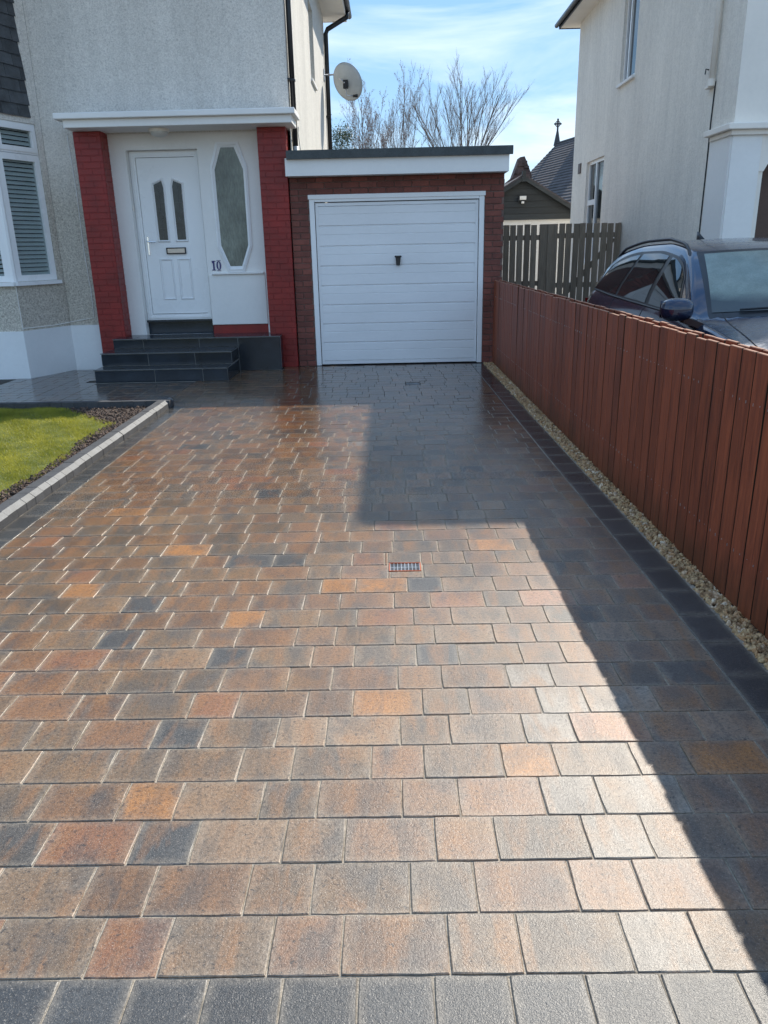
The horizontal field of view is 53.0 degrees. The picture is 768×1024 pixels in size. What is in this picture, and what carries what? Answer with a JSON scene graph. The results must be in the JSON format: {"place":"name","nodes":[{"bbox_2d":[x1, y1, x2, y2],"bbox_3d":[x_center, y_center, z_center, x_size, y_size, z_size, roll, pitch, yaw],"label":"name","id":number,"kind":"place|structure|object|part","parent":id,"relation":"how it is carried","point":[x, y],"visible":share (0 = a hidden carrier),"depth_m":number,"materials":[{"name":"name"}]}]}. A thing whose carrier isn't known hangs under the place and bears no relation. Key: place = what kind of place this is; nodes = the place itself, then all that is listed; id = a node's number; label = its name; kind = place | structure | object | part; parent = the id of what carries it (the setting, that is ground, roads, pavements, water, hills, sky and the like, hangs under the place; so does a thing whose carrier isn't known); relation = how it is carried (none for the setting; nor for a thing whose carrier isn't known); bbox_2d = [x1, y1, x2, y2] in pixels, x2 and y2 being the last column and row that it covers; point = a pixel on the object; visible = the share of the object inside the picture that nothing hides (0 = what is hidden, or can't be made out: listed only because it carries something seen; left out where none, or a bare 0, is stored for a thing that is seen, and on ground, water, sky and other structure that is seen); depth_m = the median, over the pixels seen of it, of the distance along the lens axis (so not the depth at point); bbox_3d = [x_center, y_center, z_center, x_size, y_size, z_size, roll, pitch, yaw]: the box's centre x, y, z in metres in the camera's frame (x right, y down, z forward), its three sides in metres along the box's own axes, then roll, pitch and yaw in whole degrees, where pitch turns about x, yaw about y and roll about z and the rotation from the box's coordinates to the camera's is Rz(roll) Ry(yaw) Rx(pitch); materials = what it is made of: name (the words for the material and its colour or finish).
{"place":"outdoors","nodes":[
{"label":"outdoors","id":0,"kind":"place"},
{"bbox_2d":[0,407,114,498],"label":"lawn grass","id":1,"kind":"structure","parent":0,"point":[21,427],"depth_m":6.79,"materials":[{"name":"green plant"}]},
{"bbox_2d":[1,407,146,500],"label":"soil bed","id":2,"kind":"object","parent":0,"point":[109,412],"depth_m":7.79,"materials":[{"name":"brown soil"}]},
{"bbox_2d":[0,405,147,503],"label":"bark chips","id":3,"kind":"object","parent":2,"relation":"on","point":[16,488],"visible":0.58,"depth_m":6.67,"materials":[{"name":"brown wood"}]},
{"bbox_2d":[0,399,172,408],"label":"path kerb","id":4,"kind":"structure","parent":2,"relation":"on","point":[84,404],"depth_m":8.00,"materials":[{"name":"grey concrete"}]},
{"bbox_2d":[0,397,173,530],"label":"kerb","id":5,"kind":"structure","parent":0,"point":[21,502],"depth_m":5.63,"materials":[{"name":"grey concrete"}]},
{"bbox_2d":[0,370,191,401],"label":"path","id":6,"kind":"structure","parent":0,"point":[73,385],"depth_m":9.17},
{"bbox_2d":[0,363,767,1023],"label":"driveway","id":7,"kind":"structure","parent":0,"point":[280,743],"depth_m":2.54,"materials":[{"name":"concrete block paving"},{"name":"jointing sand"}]},
{"bbox_2d":[93,332,283,383],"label":"front steps","id":8,"kind":"structure","parent":7,"relation":"on","point":[178,358],"depth_m":9.87,"materials":[{"name":"tile"}]},
{"bbox_2d":[389,562,420,571],"bbox_3d":[0.106,0.309,3.893,0.166,0.073,0.109,-1,19,1],"label":"drain grate","id":9,"kind":"object","parent":7,"relation":"in","point":[405,567],"visible":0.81,"depth_m":3.88,"materials":[{"name":"metal"}]},
{"bbox_2d":[406,382,419,384],"bbox_3d":[0.343,-1.486,9.120,0.171,0.073,0.154,-1,19,1],"label":"drain grate","id":10,"kind":"object","parent":7,"relation":"in","point":[412,383],"visible":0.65,"depth_m":9.13,"materials":[{"name":"black metal"}]},
{"bbox_2d":[299,343,475,365],"bbox_3d":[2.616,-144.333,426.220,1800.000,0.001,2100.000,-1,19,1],"label":"ground","id":11,"kind":"structure","parent":0,"point":[393,363],"depth_m":11.31,"materials":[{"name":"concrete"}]},
{"bbox_2d":[0,0,351,378],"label":"rendered house","id":12,"kind":"structure","parent":11,"relation":"on","point":[145,145],"depth_m":9.99,"materials":[{"name":"white paint"}]},
{"bbox_2d":[0,119,61,286],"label":"bay window","id":13,"kind":"structure","parent":12,"relation":"in","point":[11,258],"depth_m":9.78,"materials":[{"name":"white plastic"}]},
{"bbox_2d":[135,157,207,313],"bbox_3d":[-2.868,-3.719,10.442,0.771,1.990,0.106,-1,19,1],"label":"front door","id":14,"kind":"structure","parent":12,"relation":"in","point":[167,186],"depth_m":10.44,"materials":[{"name":"white plastic"}]},
{"bbox_2d":[210,142,251,271],"bbox_3d":[-2.016,-4.020,10.210,0.486,1.607,0.057,-1,19,1],"label":"octagonal window","id":15,"kind":"structure","parent":12,"relation":"in","point":[228,167],"depth_m":10.19,"materials":[{"name":"glass"}]},
{"bbox_2d":[311,78,317,90],"bbox_3d":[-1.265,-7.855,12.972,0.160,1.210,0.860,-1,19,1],"label":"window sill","id":16,"kind":"structure","parent":12,"relation":"in","point":[312,80],"depth_m":13.04,"materials":[{"name":"white plastic"}]},
{"bbox_2d":[323,62,362,100],"bbox_3d":[-0.816,-8.570,15.358,0.858,0.639,0.349,8,21,25],"label":"satellite dish","id":17,"kind":"object","parent":12,"relation":"attached to","point":[347,79],"visible":1,"depth_m":15.25,"materials":[{"name":"metal"}]},
{"bbox_2d":[331,114,360,148],"bbox_3d":[-1.270,-8.803,22.546,1.870,5.150,2.275,4,20,14],"label":"ivy shrub","id":18,"kind":"object","parent":11,"relation":"on","point":[346,137],"visible":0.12,"depth_m":21.58,"materials":[{"name":"green plant"}]},
{"bbox_2d":[341,58,394,148],"bbox_3d":[-0.837,-15.345,35.386,2.305,9.179,2.417,-10,21,-23],"label":"bare tree","id":19,"kind":"object","parent":11,"relation":"on","point":[363,144],"visible":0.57,"depth_m":34.35,"materials":[{"name":"brown plant"}]},
{"bbox_2d":[361,94,405,148],"bbox_3d":[0.048,-16.330,38.981,2.476,8.676,2.439,7,20,22],"label":"bare tree","id":20,"kind":"object","parent":11,"relation":"on","point":[382,128],"visible":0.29,"depth_m":37.85,"materials":[{"name":"brown plant"}]},
{"bbox_2d":[285,145,513,366],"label":"garage","id":21,"kind":"structure","parent":11,"relation":"on","point":[406,249],"depth_m":10.18,"materials":[{"name":"brick"}]},
{"bbox_2d":[315,199,478,363],"bbox_3d":[0.187,-3.052,10.335,2.122,2.075,0.036,-1,19,1],"label":"garage door","id":22,"kind":"structure","parent":21,"relation":"in","point":[423,308],"depth_m":10.30,"materials":[{"name":"metal"}]},
{"bbox_2d":[375,59,428,147],"bbox_3d":[1.036,-16.582,37.489,2.397,10.077,2.114,6,20,20],"label":"bare tree","id":23,"kind":"object","parent":11,"relation":"on","point":[408,123],"visible":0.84,"depth_m":36.62,"materials":[{"name":"brown plant"}]},
{"bbox_2d":[530,119,574,202],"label":"church","id":24,"kind":"structure","parent":11,"relation":"on","point":[552,170],"depth_m":50.38,"materials":[{"name":"stone"}]},
{"bbox_2d":[323,0,579,182],"label":"sky","id":25,"kind":"structure","parent":0,"point":[523,34],"materials":[{"name":"blue"}]},
{"bbox_2d":[484,362,767,669],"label":"gravel","id":26,"kind":"structure","parent":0,"point":[744,629],"depth_m":4.12,"materials":[{"name":"beige gravel"}]},
{"bbox_2d":[555,0,767,299],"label":"neighbour house","id":27,"kind":"structure","parent":0,"point":[671,132],"depth_m":11.14,"materials":[{"name":"beige paint"}]},
{"bbox_2d":[584,157,603,264],"bbox_3d":[4.230,-6.038,15.559,0.155,2.000,1.440,-1,19,1],"label":"window","id":28,"kind":"structure","parent":27,"relation":"in","point":[596,167],"depth_m":15.62,"materials":[{"name":"white plastic"}]},
{"bbox_2d":[616,0,639,88],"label":"window","id":29,"kind":"structure","parent":27,"relation":"in","point":[633,5],"depth_m":13.09,"materials":[{"name":"white plastic"}]},
{"bbox_2d":[754,164,767,237],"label":"brown door","id":30,"kind":"structure","parent":27,"relation":"in","point":[761,230],"depth_m":9.71,"materials":[{"name":"brown wood"}]},
{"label":"back yard","id":31,"kind":"structure","parent":0,"visible":0},
{"bbox_2d":[400,54,533,146],"bbox_3d":[3.922,-16.265,36.586,5.880,9.938,3.485,4,20,15],"label":"bare tree","id":32,"kind":"object","parent":31,"relation":"on","point":[460,137],"visible":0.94,"depth_m":35.69,"materials":[{"name":"brown plant"}]},
{"bbox_2d":[505,156,531,183],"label":"stone gable","id":33,"kind":"structure","parent":31,"relation":"on","point":[521,165],"depth_m":50.38,"materials":[{"name":"stone"}]},
{"bbox_2d":[502,171,570,293],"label":"outbuilding","id":34,"kind":"structure","parent":31,"relation":"on","point":[542,204],"depth_m":20.46,"materials":[{"name":"white paint"}]},
{"bbox_2d":[518,196,525,203],"bbox_3d":[3.646,-8.236,20.311,0.210,0.185,0.110,-1,19,1],"label":"floodlight","id":35,"kind":"object","parent":34,"relation":"attached to","point":[522,199],"visible":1,"depth_m":20.26,"materials":[{"name":"white paint"}]},
{"bbox_2d":[502,222,620,301],"bbox_3d":[2.922,-4.205,13.896,2.559,1.866,0.090,-1,19,1],"label":"fence","id":36,"kind":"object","parent":31,"relation":"on","point":[548,236],"depth_m":13.73,"materials":[{"name":"grey wood"}]},
{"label":"neighbour driveway","id":37,"kind":"structure","parent":0,"visible":0},
{"bbox_2d":[492,280,767,639],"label":"red fence","id":38,"kind":"object","parent":37,"relation":"on","point":[662,426],"visible":1,"depth_m":4.12,"materials":[{"name":"wood"}]},
{"bbox_2d":[585,232,767,349],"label":"parked car","id":39,"kind":"object","parent":37,"relation":"on","point":[718,288],"visible":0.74,"depth_m":5.94,"materials":[{"name":"blue paint"}]},
{"bbox_3d":[2.329,-2.405,7.761,0.186,0.357,0.970,-1,19,1],"label":"side window","id":40,"kind":"part","parent":39,"relation":"part of","materials":[{"name":"black glass"}]},
{"bbox_3d":[2.332,-2.120,6.934,0.201,0.394,0.840,-1,19,1],"label":"side window","id":41,"kind":"part","parent":39,"relation":"part of","materials":[{"name":"black glass"}]},
{"bbox_3d":[2.322,-1.785,6.066,0.193,0.409,0.940,-1,19,1],"label":"side window","id":42,"kind":"part","parent":39,"relation":"part of","materials":[{"name":"grey glass"}]}
]}

